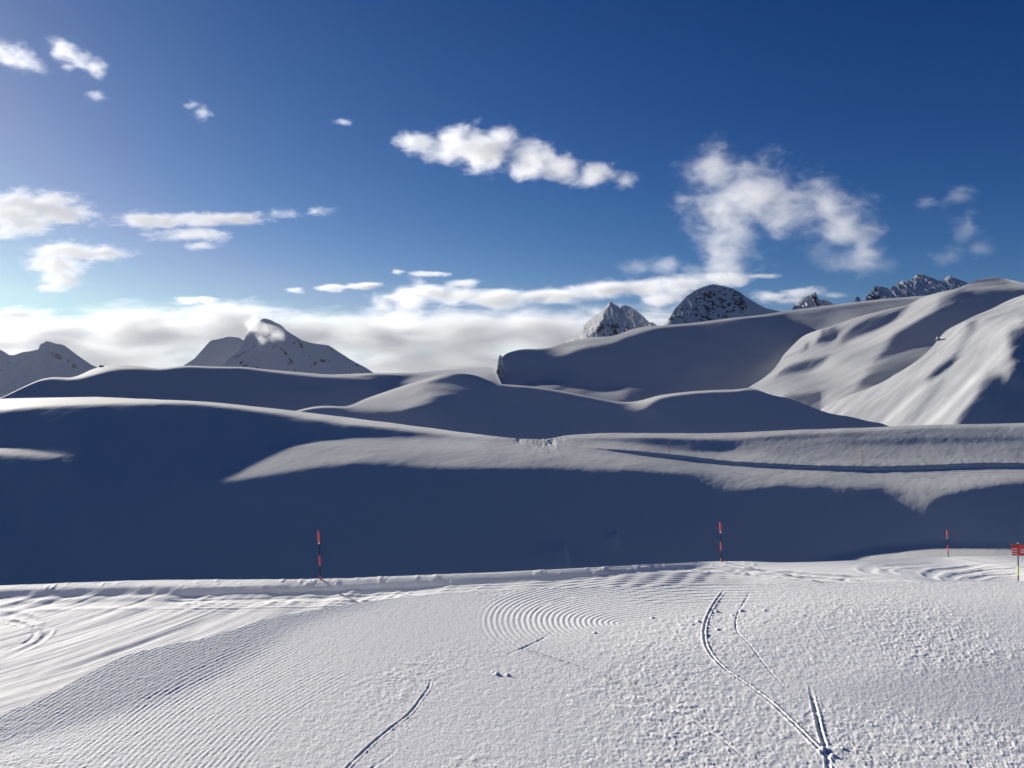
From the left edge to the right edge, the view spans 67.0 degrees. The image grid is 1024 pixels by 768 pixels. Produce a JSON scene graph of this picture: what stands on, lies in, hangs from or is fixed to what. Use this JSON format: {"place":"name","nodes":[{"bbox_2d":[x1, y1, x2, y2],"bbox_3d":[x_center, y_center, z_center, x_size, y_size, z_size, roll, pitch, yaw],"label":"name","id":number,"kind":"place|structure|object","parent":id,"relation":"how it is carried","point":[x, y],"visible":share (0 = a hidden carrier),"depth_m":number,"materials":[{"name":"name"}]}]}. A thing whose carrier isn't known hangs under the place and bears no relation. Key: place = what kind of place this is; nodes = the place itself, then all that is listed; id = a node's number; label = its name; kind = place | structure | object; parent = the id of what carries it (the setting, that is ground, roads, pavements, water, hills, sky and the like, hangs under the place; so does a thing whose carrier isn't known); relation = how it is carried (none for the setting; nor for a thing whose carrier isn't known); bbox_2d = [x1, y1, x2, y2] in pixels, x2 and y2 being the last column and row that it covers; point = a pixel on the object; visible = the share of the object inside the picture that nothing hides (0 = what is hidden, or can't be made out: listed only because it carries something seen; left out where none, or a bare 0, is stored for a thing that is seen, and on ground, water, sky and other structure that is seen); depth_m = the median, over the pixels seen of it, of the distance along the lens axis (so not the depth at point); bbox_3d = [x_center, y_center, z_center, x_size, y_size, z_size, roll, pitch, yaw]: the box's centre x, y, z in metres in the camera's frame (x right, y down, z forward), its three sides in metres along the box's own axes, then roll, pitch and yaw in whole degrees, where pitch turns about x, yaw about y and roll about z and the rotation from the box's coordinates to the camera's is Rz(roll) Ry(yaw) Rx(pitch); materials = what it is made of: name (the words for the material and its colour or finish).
{"place":"outdoors","nodes":[
{"label":"outdoors","id":0,"kind":"place"},
{"bbox_2d":[0,341,96,397],"bbox_3d":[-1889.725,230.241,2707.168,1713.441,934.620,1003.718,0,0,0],"label":"mountain","id":1,"kind":"structure","parent":0,"point":[47,359],"depth_m":2530.47,"materials":[{"name":"white snow"}]},
{"bbox_2d":[184,337,243,366],"bbox_3d":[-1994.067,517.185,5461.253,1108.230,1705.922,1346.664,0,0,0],"label":"mountain","id":2,"kind":"structure","parent":0,"point":[216,353],"depth_m":5311.72,"materials":[{"name":"white snow"}]},
{"bbox_2d":[0,365,500,410],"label":"hill","id":3,"kind":"structure","parent":0,"point":[275,389],"depth_m":467.93,"materials":[{"name":"white snow"}]},
{"bbox_2d":[219,318,372,373],"bbox_3d":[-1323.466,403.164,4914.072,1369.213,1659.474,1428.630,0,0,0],"label":"mountain","id":4,"kind":"structure","parent":0,"point":[268,344],"depth_m":4646.34,"materials":[{"name":"white snow"}]},
{"bbox_2d":[0,581,1023,767],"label":"ground","id":5,"kind":"structure","parent":0,"point":[869,675],"depth_m":4.98,"materials":[{"name":"white snow"}]},
{"bbox_2d":[0,556,1023,714],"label":"piste","id":6,"kind":"structure","parent":5,"relation":"on","point":[55,637],"depth_m":21.77,"materials":[{"name":"white"}]},
{"bbox_2d":[317,530,320,579],"bbox_3d":[-5.607,5.100,22.525,0.119,1.689,0.065,0,0,-26],"label":"piste marker","id":7,"kind":"object","parent":6,"relation":"on","point":[318,533],"visible":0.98,"depth_m":22.51,"materials":[{"name":"red plastic"}]},
{"bbox_2d":[720,522,721,561],"bbox_3d":[5.849,4.514,21.660,0.051,1.296,0.050,-2,1,0],"label":"piste marker","id":8,"kind":"object","parent":6,"relation":"on","point":[720,543],"visible":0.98,"depth_m":21.65,"materials":[{"name":"red plastic"}]},
{"bbox_2d":[946,531,948,556],"bbox_3d":[16.769,6.302,29.768,0.122,1.351,0.053,0,0,-21],"label":"piste marker","id":9,"kind":"object","parent":6,"relation":"on","point":[947,543],"visible":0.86,"depth_m":29.75,"materials":[{"name":"red plastic"}]},
{"bbox_2d":[1011,543,1023,580],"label":"slope sign","id":10,"kind":"object","parent":6,"relation":"on","point":[1017,550],"visible":0.98,"depth_m":25.59,"materials":[{"name":"red metal"}]},
{"bbox_2d":[0,397,1023,584],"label":"hill","id":11,"kind":"structure","parent":0,"point":[100,489],"depth_m":108.04,"materials":[{"name":"white snow"}]},
{"bbox_2d":[0,0,1023,372],"label":"sky","id":12,"kind":"structure","parent":0,"point":[394,186],"materials":[{"name":"blue"}]},
{"bbox_2d":[297,373,888,438],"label":"hill","id":13,"kind":"structure","parent":0,"point":[464,403],"depth_m":269.43,"materials":[{"name":"white snow"}]},
{"bbox_2d":[565,302,656,342],"bbox_3d":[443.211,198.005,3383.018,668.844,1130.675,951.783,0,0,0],"label":"mountain","id":14,"kind":"structure","parent":0,"point":[611,319],"depth_m":3282.09,"materials":[{"name":"white snow"}]},
{"bbox_2d":[496,296,923,401],"bbox_3d":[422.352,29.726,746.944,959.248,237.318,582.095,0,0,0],"label":"hill","id":15,"kind":"structure","parent":0,"point":[638,364],"depth_m":583.04,"materials":[{"name":"white snow"}]},
{"bbox_2d":[497,355,503,374],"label":"rock outcrop","id":16,"kind":"object","parent":15,"relation":"on","point":[500,367],"visible":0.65,"depth_m":559.58,"materials":[{"name":"grey stone"}]},
{"bbox_2d":[664,284,779,324],"bbox_3d":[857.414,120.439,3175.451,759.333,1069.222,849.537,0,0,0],"label":"mountain","id":17,"kind":"structure","parent":0,"point":[710,302],"depth_m":3061.19,"materials":[{"name":"white snow"}]},
{"bbox_2d":[792,292,834,309],"bbox_3d":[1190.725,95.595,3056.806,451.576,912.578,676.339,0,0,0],"label":"mountain","id":18,"kind":"structure","parent":0,"point":[811,301],"depth_m":2975.67,"materials":[{"name":"white snow"}]},
{"bbox_2d":[749,277,1023,409],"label":"hill","id":19,"kind":"structure","parent":0,"point":[820,369],"depth_m":533.38,"materials":[{"name":"white snow"}]},
{"bbox_2d":[864,274,967,300],"bbox_3d":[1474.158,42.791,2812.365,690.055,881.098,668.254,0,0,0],"label":"mountain","id":20,"kind":"structure","parent":0,"point":[920,285],"depth_m":2732.99,"materials":[{"name":"white snow"}]},
{"bbox_2d":[820,295,1023,426],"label":"hill","id":21,"kind":"structure","parent":0,"point":[970,370],"depth_m":284.71,"materials":[{"name":"white snow"}]}
]}

